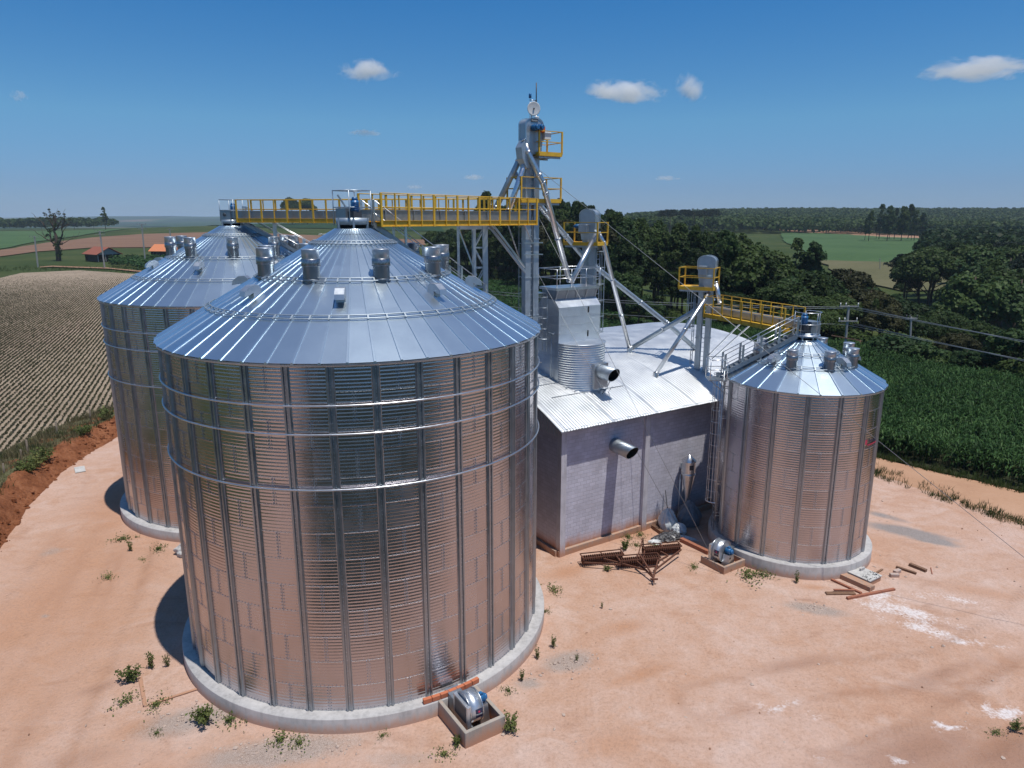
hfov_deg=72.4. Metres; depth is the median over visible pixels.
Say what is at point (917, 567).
timber plank
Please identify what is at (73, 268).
meadow grass
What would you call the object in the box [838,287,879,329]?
broadleaf tree
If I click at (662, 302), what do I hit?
power line
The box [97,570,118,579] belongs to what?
weed
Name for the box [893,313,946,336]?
broadleaf tree
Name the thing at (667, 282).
eucalyptus tree
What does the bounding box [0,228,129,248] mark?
green field
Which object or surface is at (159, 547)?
weed
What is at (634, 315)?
power line
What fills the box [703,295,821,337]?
conveyor bridge
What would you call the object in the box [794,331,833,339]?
forest shrub
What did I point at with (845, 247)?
green field
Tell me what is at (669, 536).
plastic sheet
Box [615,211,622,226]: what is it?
eucalyptus tree
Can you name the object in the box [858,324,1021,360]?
power line
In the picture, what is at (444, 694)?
brick course
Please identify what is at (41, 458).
weed
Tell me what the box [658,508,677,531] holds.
wrapped bundle
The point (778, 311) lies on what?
broadleaf tree
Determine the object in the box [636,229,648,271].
eucalyptus tree
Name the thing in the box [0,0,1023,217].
sky
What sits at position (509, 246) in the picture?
strut
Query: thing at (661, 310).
broadleaf tree
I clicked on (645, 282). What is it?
eucalyptus tree
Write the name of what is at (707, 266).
bucket elevator
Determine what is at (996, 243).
araucaria pine
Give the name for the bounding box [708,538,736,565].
aeration fan
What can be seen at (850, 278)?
broadleaf tree
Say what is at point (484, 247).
support tower
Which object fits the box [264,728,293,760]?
weed
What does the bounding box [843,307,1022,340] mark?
power line
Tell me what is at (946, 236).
distant forest
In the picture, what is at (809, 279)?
broadleaf tree
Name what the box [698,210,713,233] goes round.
araucaria pine
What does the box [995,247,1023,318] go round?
broadleaf tree
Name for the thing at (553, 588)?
weed
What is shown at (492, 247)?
eucalyptus tree
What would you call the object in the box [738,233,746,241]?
eucalyptus tree
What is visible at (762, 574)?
weed
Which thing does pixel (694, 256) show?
eucalyptus tree
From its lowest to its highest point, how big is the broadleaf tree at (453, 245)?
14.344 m
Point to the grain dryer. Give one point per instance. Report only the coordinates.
(564, 363)
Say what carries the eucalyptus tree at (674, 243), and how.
on the ground at (772, 240)
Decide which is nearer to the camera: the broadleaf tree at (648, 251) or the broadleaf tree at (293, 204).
the broadleaf tree at (648, 251)
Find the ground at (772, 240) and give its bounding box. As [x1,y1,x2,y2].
[0,216,1023,492]
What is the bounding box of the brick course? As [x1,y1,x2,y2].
[423,677,478,703]
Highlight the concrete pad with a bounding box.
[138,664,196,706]
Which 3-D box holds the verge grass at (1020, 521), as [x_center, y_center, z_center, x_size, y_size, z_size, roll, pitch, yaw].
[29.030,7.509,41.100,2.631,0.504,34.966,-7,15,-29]
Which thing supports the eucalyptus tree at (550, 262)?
on the ground at (772, 240)
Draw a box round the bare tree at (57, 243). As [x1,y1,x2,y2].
[31,209,78,260]
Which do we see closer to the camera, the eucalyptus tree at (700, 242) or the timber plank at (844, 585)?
the timber plank at (844, 585)
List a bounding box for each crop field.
[0,270,133,449]
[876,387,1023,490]
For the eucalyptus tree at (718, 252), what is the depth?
111.63 m
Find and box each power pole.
[29,236,38,266]
[94,230,105,268]
[137,223,145,258]
[831,303,861,344]
[906,315,917,336]
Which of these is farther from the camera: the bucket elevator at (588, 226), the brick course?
the bucket elevator at (588, 226)
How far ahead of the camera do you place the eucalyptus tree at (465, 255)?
227.62 m
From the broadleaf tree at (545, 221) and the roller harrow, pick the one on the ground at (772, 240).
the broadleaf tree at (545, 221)
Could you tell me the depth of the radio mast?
35.35 m
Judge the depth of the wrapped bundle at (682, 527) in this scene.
38.56 m
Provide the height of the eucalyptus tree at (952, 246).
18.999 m
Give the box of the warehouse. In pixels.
[536,322,753,557]
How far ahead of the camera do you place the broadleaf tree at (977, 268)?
153.47 m
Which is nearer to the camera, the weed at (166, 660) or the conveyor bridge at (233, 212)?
the weed at (166, 660)
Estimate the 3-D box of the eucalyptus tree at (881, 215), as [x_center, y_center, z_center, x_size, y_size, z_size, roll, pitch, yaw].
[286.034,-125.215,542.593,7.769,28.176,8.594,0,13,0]
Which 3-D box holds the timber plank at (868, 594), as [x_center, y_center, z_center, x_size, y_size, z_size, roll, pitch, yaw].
[16.655,9.737,32.476,2.711,0.130,0.130,-4,14,-17]
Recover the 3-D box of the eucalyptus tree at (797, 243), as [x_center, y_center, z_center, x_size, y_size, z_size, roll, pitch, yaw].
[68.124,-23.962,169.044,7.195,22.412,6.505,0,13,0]
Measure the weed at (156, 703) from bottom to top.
0.361 m
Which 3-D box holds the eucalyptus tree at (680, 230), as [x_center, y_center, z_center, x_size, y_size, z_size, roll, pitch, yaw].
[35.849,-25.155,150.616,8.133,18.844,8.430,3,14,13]
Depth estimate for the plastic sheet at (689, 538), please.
38.10 m
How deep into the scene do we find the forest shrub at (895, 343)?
83.13 m
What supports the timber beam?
on the dirt yard at (76, 631)
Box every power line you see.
[481,290,802,306]
[493,294,844,308]
[519,307,843,324]
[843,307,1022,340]
[844,324,1022,359]
[853,307,1001,336]
[854,324,1008,356]
[857,307,1021,341]
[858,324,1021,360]
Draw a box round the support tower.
[459,226,493,292]
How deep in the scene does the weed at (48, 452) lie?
48.17 m
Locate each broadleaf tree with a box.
[69,217,77,228]
[279,197,298,223]
[298,198,317,223]
[421,230,438,242]
[432,228,456,243]
[450,230,470,249]
[450,248,461,257]
[453,229,468,268]
[460,231,481,266]
[494,225,505,269]
[506,215,544,263]
[539,217,573,277]
[549,221,581,276]
[549,225,578,283]
[554,207,571,277]
[568,223,620,278]
[600,213,605,221]
[602,271,643,313]
[614,220,661,241]
[624,291,653,323]
[640,302,669,321]
[644,237,668,298]
[703,230,719,250]
[708,242,800,294]
[714,292,758,311]
[719,280,748,292]
[746,268,814,315]
[750,281,819,311]
[751,275,805,314]
[754,242,769,251]
[775,269,821,314]
[775,310,800,319]
[778,270,844,315]
[799,293,863,317]
[808,310,853,336]
[831,268,879,290]
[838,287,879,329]
[845,288,903,332]
[851,293,904,336]
[859,307,906,335]
[862,296,933,332]
[889,245,962,305]
[889,271,943,303]
[893,281,922,299]
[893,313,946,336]
[908,246,948,302]
[923,308,968,339]
[930,270,1016,325]
[932,264,1023,345]
[933,332,982,350]
[942,320,1001,350]
[943,247,1007,280]
[948,244,992,259]
[949,349,982,367]
[953,261,1016,321]
[974,276,1023,329]
[981,256,1018,325]
[981,346,1021,359]
[983,328,1023,362]
[993,246,1010,251]
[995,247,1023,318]
[1015,268,1023,273]
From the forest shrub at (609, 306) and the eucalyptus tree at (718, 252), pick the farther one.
the forest shrub at (609, 306)
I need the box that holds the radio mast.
[529,83,538,117]
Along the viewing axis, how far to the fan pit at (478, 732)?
23.56 m
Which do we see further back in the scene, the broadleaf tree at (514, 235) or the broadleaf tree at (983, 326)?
the broadleaf tree at (514, 235)
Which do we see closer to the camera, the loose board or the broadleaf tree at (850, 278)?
the loose board
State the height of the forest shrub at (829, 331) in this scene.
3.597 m
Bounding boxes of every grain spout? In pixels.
[493,158,518,208]
[505,164,526,211]
[514,172,694,349]
[521,139,570,282]
[570,231,598,283]
[598,231,631,352]
[631,296,714,349]
[653,284,714,377]
[714,281,721,303]
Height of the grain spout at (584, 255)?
2.837 m
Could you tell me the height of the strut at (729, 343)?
2.679 m
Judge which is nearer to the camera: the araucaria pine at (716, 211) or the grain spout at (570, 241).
the grain spout at (570, 241)
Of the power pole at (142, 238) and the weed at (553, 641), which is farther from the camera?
the power pole at (142, 238)
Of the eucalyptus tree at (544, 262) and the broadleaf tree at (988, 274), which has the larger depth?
the eucalyptus tree at (544, 262)
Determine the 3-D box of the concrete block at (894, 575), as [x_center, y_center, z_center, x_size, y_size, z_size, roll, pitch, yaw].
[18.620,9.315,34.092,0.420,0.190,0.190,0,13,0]
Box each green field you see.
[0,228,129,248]
[780,232,918,261]
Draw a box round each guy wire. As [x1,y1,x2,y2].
[538,216,720,573]
[538,274,685,538]
[540,170,1022,556]
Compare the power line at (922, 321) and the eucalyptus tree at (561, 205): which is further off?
the eucalyptus tree at (561, 205)
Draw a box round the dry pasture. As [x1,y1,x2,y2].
[820,260,946,290]
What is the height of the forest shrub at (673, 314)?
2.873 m
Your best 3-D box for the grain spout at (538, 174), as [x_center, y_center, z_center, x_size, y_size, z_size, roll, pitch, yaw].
[2.058,-8.898,36.640,3.508,7.365,0.926,-10,16,-35]
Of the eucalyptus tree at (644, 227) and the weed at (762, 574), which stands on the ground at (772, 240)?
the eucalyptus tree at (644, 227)
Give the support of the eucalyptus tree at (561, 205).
on the ground at (772, 240)
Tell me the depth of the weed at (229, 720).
24.21 m
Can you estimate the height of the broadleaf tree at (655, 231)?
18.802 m
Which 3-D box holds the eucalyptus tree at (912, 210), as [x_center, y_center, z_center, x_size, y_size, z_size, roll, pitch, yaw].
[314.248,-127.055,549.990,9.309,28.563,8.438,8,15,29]
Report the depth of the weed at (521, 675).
26.39 m
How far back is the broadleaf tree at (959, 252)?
185.38 m
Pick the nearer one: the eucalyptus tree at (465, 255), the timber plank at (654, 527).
the timber plank at (654, 527)
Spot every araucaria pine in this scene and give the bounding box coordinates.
[655,210,674,217]
[665,209,680,231]
[677,209,689,215]
[685,211,704,222]
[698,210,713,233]
[705,209,721,230]
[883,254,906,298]
[993,241,1017,246]
[996,242,1023,247]
[1007,252,1023,269]
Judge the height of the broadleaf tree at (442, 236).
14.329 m
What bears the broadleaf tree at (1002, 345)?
on the ground at (772, 240)
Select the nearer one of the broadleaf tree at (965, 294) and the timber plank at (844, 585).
the timber plank at (844, 585)
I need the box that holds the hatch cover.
[840,566,881,591]
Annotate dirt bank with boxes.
[0,410,117,547]
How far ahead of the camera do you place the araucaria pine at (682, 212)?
676.59 m
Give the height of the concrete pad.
0.120 m
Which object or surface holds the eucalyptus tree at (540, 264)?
on the ground at (772, 240)
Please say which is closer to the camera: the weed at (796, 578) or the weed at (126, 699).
the weed at (126, 699)
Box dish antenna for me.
[527,102,539,116]
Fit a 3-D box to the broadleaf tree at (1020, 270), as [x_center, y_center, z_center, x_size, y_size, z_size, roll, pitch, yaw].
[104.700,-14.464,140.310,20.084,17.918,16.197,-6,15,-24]
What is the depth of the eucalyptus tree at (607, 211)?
233.31 m
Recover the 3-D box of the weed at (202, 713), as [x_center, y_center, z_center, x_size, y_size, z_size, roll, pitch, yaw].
[-10.673,11.363,24.107,1.060,0.813,0.725,9,16,33]
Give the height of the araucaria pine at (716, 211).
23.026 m
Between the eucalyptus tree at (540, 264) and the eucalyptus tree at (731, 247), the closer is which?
the eucalyptus tree at (731, 247)
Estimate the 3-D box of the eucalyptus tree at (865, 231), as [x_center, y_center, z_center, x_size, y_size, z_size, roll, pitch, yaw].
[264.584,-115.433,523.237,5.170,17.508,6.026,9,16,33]
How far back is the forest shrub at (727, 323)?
107.22 m
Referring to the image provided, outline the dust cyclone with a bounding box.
[678,454,695,511]
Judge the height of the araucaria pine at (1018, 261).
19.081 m
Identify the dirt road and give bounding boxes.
[875,458,1023,523]
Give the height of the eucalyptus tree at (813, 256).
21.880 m
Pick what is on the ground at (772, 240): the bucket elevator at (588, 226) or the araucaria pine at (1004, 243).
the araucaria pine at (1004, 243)
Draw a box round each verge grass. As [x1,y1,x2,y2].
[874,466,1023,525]
[876,451,1023,492]
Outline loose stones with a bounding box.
[85,500,1021,763]
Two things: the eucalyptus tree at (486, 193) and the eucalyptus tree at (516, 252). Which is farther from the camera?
the eucalyptus tree at (486, 193)
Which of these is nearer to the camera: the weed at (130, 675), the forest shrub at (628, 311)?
the weed at (130, 675)
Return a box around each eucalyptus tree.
[100,207,107,229]
[448,238,455,269]
[461,250,468,260]
[469,190,494,254]
[480,229,495,279]
[488,226,501,268]
[490,233,503,279]
[500,225,507,271]
[501,225,520,275]
[507,230,520,258]
[539,250,544,272]
[543,232,560,277]
[544,223,560,284]
[552,199,568,277]
[568,205,577,282]
[574,202,585,283]
[597,213,619,299]
[604,208,612,217]
[606,235,641,302]
[609,218,646,300]
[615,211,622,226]
[633,244,649,288]
[635,217,649,226]
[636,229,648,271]
[638,223,653,295]
[644,238,666,303]
[649,257,666,303]
[652,223,662,297]
[656,219,665,295]
[660,231,669,292]
[661,252,681,307]
[664,234,682,306]
[669,222,688,308]
[675,241,691,313]
[675,248,705,309]
[680,230,699,310]
[681,225,703,262]
[689,234,710,318]
[705,246,730,302]
[709,229,735,254]
[716,235,743,298]
[733,232,742,243]
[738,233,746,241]
[744,238,753,245]
[759,260,777,313]
[761,295,769,314]
[787,300,800,319]
[790,237,804,269]
[797,240,827,317]
[813,274,829,296]
[862,218,868,239]
[863,210,874,240]
[867,298,879,334]
[874,222,880,237]
[877,204,886,236]
[881,205,896,240]
[892,207,898,237]
[895,206,910,239]
[907,204,918,238]
[909,225,914,238]
[910,210,921,238]
[918,212,927,232]
[937,242,961,286]
[970,259,1002,343]
[1007,243,1018,249]
[1012,324,1023,360]
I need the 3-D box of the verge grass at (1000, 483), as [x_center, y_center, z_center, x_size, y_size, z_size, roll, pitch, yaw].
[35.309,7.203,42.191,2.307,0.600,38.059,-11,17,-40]
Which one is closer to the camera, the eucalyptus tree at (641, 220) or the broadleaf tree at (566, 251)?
the broadleaf tree at (566, 251)
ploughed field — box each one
[0,232,425,255]
[756,228,918,237]
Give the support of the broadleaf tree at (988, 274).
on the ground at (772, 240)
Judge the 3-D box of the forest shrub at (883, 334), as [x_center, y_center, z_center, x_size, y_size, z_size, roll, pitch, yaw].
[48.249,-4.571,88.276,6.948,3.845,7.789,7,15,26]
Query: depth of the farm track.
247.09 m
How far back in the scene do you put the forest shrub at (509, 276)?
191.25 m
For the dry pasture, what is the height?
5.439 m
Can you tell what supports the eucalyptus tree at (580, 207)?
on the ground at (772, 240)
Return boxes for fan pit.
[438,685,504,748]
[701,555,744,574]
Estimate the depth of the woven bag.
39.53 m
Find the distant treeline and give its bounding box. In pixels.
[0,216,118,227]
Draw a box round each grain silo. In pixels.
[97,206,309,541]
[153,199,543,733]
[705,315,887,579]
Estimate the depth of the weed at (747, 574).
34.05 m
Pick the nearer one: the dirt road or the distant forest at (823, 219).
the dirt road
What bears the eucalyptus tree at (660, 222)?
on the ground at (772, 240)
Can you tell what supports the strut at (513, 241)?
attached to the bucket elevator at (533, 133)
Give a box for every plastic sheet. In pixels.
[648,539,660,544]
[651,531,681,541]
[680,535,697,540]
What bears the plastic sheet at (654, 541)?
on the dirt yard at (76, 631)
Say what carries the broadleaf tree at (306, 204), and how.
on the ground at (772, 240)
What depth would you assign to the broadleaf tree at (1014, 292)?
118.72 m
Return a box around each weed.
[9,459,34,471]
[17,455,44,468]
[26,450,47,465]
[29,446,54,459]
[69,424,92,434]
[97,405,113,418]
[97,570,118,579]
[106,531,139,544]
[107,688,144,716]
[114,663,143,682]
[127,541,132,550]
[143,690,172,721]
[144,651,154,668]
[149,543,167,553]
[149,727,163,738]
[162,655,169,666]
[185,702,214,725]
[213,709,246,731]
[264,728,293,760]
[288,733,310,756]
[419,745,460,762]
[451,734,460,747]
[499,685,524,695]
[503,709,518,732]
[519,668,524,680]
[534,647,539,658]
[540,581,562,597]
[550,634,555,647]
[603,565,613,570]
[621,537,629,549]
[726,566,771,588]
[742,566,778,579]
[794,570,799,582]
[984,726,1008,738]
[1009,717,1023,730]
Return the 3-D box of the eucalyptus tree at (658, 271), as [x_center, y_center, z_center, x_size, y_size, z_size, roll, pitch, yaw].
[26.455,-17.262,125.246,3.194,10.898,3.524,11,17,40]
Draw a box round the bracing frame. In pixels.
[457,226,476,286]
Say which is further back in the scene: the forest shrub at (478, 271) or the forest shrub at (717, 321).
the forest shrub at (478, 271)
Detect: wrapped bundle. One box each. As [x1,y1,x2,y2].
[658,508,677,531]
[671,522,686,534]
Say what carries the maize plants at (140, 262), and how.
on the ground at (772, 240)
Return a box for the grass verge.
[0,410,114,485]
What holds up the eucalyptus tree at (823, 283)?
on the ground at (772, 240)
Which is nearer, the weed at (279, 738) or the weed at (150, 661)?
the weed at (279, 738)
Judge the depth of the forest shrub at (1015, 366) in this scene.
72.01 m
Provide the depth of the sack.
36.11 m
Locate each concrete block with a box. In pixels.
[889,573,899,577]
[893,568,900,572]
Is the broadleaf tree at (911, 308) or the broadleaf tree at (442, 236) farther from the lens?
the broadleaf tree at (442, 236)
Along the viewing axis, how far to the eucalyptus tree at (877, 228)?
562.84 m
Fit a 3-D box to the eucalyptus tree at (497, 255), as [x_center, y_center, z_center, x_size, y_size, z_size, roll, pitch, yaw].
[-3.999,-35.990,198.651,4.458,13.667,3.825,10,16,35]
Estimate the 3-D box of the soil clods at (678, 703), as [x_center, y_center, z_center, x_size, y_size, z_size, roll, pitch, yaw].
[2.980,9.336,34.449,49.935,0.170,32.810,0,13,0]
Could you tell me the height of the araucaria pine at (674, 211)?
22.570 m
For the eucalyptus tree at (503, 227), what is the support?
on the ground at (772, 240)
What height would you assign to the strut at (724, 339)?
2.596 m
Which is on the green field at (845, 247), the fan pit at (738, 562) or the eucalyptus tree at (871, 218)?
the eucalyptus tree at (871, 218)
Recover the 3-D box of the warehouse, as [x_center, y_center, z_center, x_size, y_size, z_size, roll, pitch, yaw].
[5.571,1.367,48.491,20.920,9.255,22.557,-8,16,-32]
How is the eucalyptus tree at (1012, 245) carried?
on the ground at (772, 240)
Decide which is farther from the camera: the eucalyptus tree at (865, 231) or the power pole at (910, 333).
the eucalyptus tree at (865, 231)
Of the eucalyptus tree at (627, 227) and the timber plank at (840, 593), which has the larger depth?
the eucalyptus tree at (627, 227)
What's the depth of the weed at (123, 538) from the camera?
38.02 m
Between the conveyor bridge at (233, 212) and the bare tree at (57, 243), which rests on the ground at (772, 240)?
the bare tree at (57, 243)
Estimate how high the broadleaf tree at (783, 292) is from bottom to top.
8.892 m
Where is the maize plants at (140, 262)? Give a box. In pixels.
[108,254,165,268]
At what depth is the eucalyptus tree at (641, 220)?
169.30 m
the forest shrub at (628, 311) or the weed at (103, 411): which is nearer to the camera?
the weed at (103, 411)
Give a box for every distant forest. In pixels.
[623,207,1023,233]
[911,224,1023,251]
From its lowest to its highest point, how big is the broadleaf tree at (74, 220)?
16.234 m
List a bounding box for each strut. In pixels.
[488,226,525,272]
[493,226,524,267]
[508,225,520,263]
[709,324,739,355]
[712,326,749,358]
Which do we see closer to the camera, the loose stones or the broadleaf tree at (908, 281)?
the loose stones
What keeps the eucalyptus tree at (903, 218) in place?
on the green field at (845, 247)
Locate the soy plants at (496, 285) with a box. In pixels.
[451,270,657,327]
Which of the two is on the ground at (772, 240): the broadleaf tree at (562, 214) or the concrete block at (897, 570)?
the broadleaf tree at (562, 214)
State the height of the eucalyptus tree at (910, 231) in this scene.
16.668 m
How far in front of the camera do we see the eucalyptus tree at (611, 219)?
133.69 m
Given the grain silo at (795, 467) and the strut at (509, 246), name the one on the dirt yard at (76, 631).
the grain silo at (795, 467)
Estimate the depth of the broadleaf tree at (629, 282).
115.65 m
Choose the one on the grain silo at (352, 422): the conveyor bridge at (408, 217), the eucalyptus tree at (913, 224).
the conveyor bridge at (408, 217)
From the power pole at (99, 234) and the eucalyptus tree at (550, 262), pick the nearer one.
the eucalyptus tree at (550, 262)
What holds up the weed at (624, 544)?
on the dirt yard at (76, 631)
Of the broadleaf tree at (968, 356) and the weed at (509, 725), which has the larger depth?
the broadleaf tree at (968, 356)
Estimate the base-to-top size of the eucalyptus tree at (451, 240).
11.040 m
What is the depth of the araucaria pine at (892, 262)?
203.59 m
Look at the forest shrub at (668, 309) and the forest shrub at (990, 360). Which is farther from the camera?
the forest shrub at (668, 309)
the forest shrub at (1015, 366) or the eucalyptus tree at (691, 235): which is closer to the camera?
the forest shrub at (1015, 366)
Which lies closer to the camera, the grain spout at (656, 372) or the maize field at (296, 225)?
the grain spout at (656, 372)
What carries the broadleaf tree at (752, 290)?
on the ground at (772, 240)
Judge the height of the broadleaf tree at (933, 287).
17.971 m
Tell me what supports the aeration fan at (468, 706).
in the fan pit at (478, 732)
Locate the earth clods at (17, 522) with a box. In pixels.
[0,421,116,551]
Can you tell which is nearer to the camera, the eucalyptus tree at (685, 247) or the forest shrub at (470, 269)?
the eucalyptus tree at (685, 247)
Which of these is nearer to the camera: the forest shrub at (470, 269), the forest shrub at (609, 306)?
the forest shrub at (609, 306)
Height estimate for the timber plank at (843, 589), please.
0.060 m
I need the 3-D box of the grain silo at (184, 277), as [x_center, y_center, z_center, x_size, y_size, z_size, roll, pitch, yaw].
[-16.470,-1.657,43.036,15.260,18.001,15.260,0,13,0]
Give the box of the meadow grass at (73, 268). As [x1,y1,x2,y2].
[0,264,145,273]
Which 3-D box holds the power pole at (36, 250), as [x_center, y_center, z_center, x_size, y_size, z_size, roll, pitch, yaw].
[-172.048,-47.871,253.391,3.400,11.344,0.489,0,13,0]
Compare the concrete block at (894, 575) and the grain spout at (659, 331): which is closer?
the concrete block at (894, 575)
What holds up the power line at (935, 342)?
attached to the power pole at (847, 321)
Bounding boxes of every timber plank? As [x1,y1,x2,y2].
[651,524,663,533]
[825,591,855,594]
[831,578,861,593]
[833,589,854,590]
[846,588,895,599]
[896,566,916,574]
[908,563,926,571]
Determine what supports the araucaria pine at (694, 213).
on the ground at (772, 240)
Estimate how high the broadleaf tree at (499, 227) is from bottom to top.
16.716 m
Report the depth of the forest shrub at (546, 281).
169.41 m
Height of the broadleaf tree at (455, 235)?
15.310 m
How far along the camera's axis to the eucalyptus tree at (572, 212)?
190.51 m
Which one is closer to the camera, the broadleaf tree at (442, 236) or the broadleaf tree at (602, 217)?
the broadleaf tree at (602, 217)
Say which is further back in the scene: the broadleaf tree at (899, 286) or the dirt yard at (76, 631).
the broadleaf tree at (899, 286)
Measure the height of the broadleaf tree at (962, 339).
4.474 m
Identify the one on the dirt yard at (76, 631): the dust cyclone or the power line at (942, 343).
the dust cyclone
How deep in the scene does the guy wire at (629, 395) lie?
35.22 m
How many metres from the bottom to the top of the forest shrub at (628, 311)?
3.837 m
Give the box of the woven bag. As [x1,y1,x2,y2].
[677,499,701,527]
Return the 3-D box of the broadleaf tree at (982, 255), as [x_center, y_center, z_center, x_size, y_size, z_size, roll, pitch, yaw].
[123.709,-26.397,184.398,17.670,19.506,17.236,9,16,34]
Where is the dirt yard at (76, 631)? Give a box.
[0,437,1023,767]
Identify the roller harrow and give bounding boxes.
[580,538,681,582]
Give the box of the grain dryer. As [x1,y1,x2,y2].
[538,266,619,393]
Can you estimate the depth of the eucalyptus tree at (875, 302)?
95.18 m
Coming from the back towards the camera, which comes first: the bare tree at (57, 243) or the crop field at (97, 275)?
the bare tree at (57, 243)
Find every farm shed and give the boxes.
[82,246,121,261]
[148,244,165,255]
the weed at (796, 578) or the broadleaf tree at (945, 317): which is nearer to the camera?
the weed at (796, 578)
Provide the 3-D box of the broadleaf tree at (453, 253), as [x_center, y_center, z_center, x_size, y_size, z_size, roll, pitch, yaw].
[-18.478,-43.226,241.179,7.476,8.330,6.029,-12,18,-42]
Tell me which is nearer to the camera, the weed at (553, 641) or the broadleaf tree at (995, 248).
the weed at (553, 641)
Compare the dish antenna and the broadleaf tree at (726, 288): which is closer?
the dish antenna
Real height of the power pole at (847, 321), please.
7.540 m
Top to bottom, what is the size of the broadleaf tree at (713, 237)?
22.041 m
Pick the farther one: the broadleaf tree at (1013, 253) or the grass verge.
the broadleaf tree at (1013, 253)
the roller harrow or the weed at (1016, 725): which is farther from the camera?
the roller harrow
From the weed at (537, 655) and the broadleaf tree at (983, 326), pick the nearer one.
the weed at (537, 655)
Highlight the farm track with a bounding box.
[41,266,140,271]
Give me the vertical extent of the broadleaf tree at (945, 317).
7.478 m
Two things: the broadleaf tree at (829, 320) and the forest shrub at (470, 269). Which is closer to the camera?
the broadleaf tree at (829, 320)
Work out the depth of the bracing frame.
35.80 m
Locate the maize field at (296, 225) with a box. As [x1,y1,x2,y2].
[124,221,443,231]
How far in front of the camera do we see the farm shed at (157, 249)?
317.79 m
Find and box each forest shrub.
[467,265,480,273]
[476,268,496,277]
[500,272,517,280]
[513,272,521,282]
[538,275,550,289]
[549,279,575,285]
[596,291,620,302]
[601,297,614,305]
[601,299,625,312]
[622,298,654,315]
[662,303,674,312]
[663,311,683,321]
[703,317,724,325]
[723,322,743,329]
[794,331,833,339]
[821,328,859,338]
[830,329,877,343]
[857,334,931,360]
[866,331,913,344]
[901,342,951,365]
[925,354,966,367]
[961,352,1005,373]
[987,357,1023,379]
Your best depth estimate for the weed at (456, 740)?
23.09 m
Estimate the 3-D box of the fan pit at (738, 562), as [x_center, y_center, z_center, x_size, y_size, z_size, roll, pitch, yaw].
[10.659,9.034,35.372,1.620,0.600,1.500,-8,16,-32]
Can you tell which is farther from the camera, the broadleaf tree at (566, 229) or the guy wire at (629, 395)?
the broadleaf tree at (566, 229)
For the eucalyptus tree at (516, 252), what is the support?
on the ground at (772, 240)
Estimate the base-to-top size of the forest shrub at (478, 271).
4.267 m
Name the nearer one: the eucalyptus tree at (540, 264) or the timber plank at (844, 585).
the timber plank at (844, 585)
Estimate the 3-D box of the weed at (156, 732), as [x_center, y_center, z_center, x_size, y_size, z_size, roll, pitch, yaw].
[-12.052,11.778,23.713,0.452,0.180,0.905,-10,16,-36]
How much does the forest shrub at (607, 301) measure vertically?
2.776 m
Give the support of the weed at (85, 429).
on the dirt bank
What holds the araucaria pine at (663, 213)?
on the ground at (772, 240)
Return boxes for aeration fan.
[445,684,489,729]
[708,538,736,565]
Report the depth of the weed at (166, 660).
27.18 m
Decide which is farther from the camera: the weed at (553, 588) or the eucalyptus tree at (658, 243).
the eucalyptus tree at (658, 243)
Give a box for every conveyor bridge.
[218,198,520,222]
[332,189,537,226]
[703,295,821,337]
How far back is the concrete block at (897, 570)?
34.38 m
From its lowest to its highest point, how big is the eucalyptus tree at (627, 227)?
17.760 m
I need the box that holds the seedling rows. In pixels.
[0,271,127,452]
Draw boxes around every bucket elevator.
[506,117,562,362]
[563,209,608,332]
[678,255,719,373]
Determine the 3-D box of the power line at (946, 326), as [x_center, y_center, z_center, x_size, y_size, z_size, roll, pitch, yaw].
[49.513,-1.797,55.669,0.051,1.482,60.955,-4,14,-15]
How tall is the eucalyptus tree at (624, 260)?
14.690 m
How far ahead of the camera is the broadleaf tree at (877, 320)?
89.95 m
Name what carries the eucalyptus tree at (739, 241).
on the ground at (772, 240)
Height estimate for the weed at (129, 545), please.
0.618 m
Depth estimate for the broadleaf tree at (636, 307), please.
110.77 m
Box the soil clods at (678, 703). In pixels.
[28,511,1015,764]
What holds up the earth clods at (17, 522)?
on the dirt bank
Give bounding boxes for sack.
[173,544,181,557]
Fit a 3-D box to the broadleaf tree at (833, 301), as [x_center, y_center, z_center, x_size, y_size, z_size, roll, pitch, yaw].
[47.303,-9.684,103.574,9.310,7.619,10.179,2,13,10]
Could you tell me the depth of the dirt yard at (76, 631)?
27.61 m
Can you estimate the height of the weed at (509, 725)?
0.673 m
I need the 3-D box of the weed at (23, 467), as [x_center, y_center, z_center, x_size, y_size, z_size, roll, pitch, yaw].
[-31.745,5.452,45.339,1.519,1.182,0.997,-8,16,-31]
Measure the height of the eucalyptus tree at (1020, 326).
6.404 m
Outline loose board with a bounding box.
[74,466,85,472]
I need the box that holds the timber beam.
[680,537,708,554]

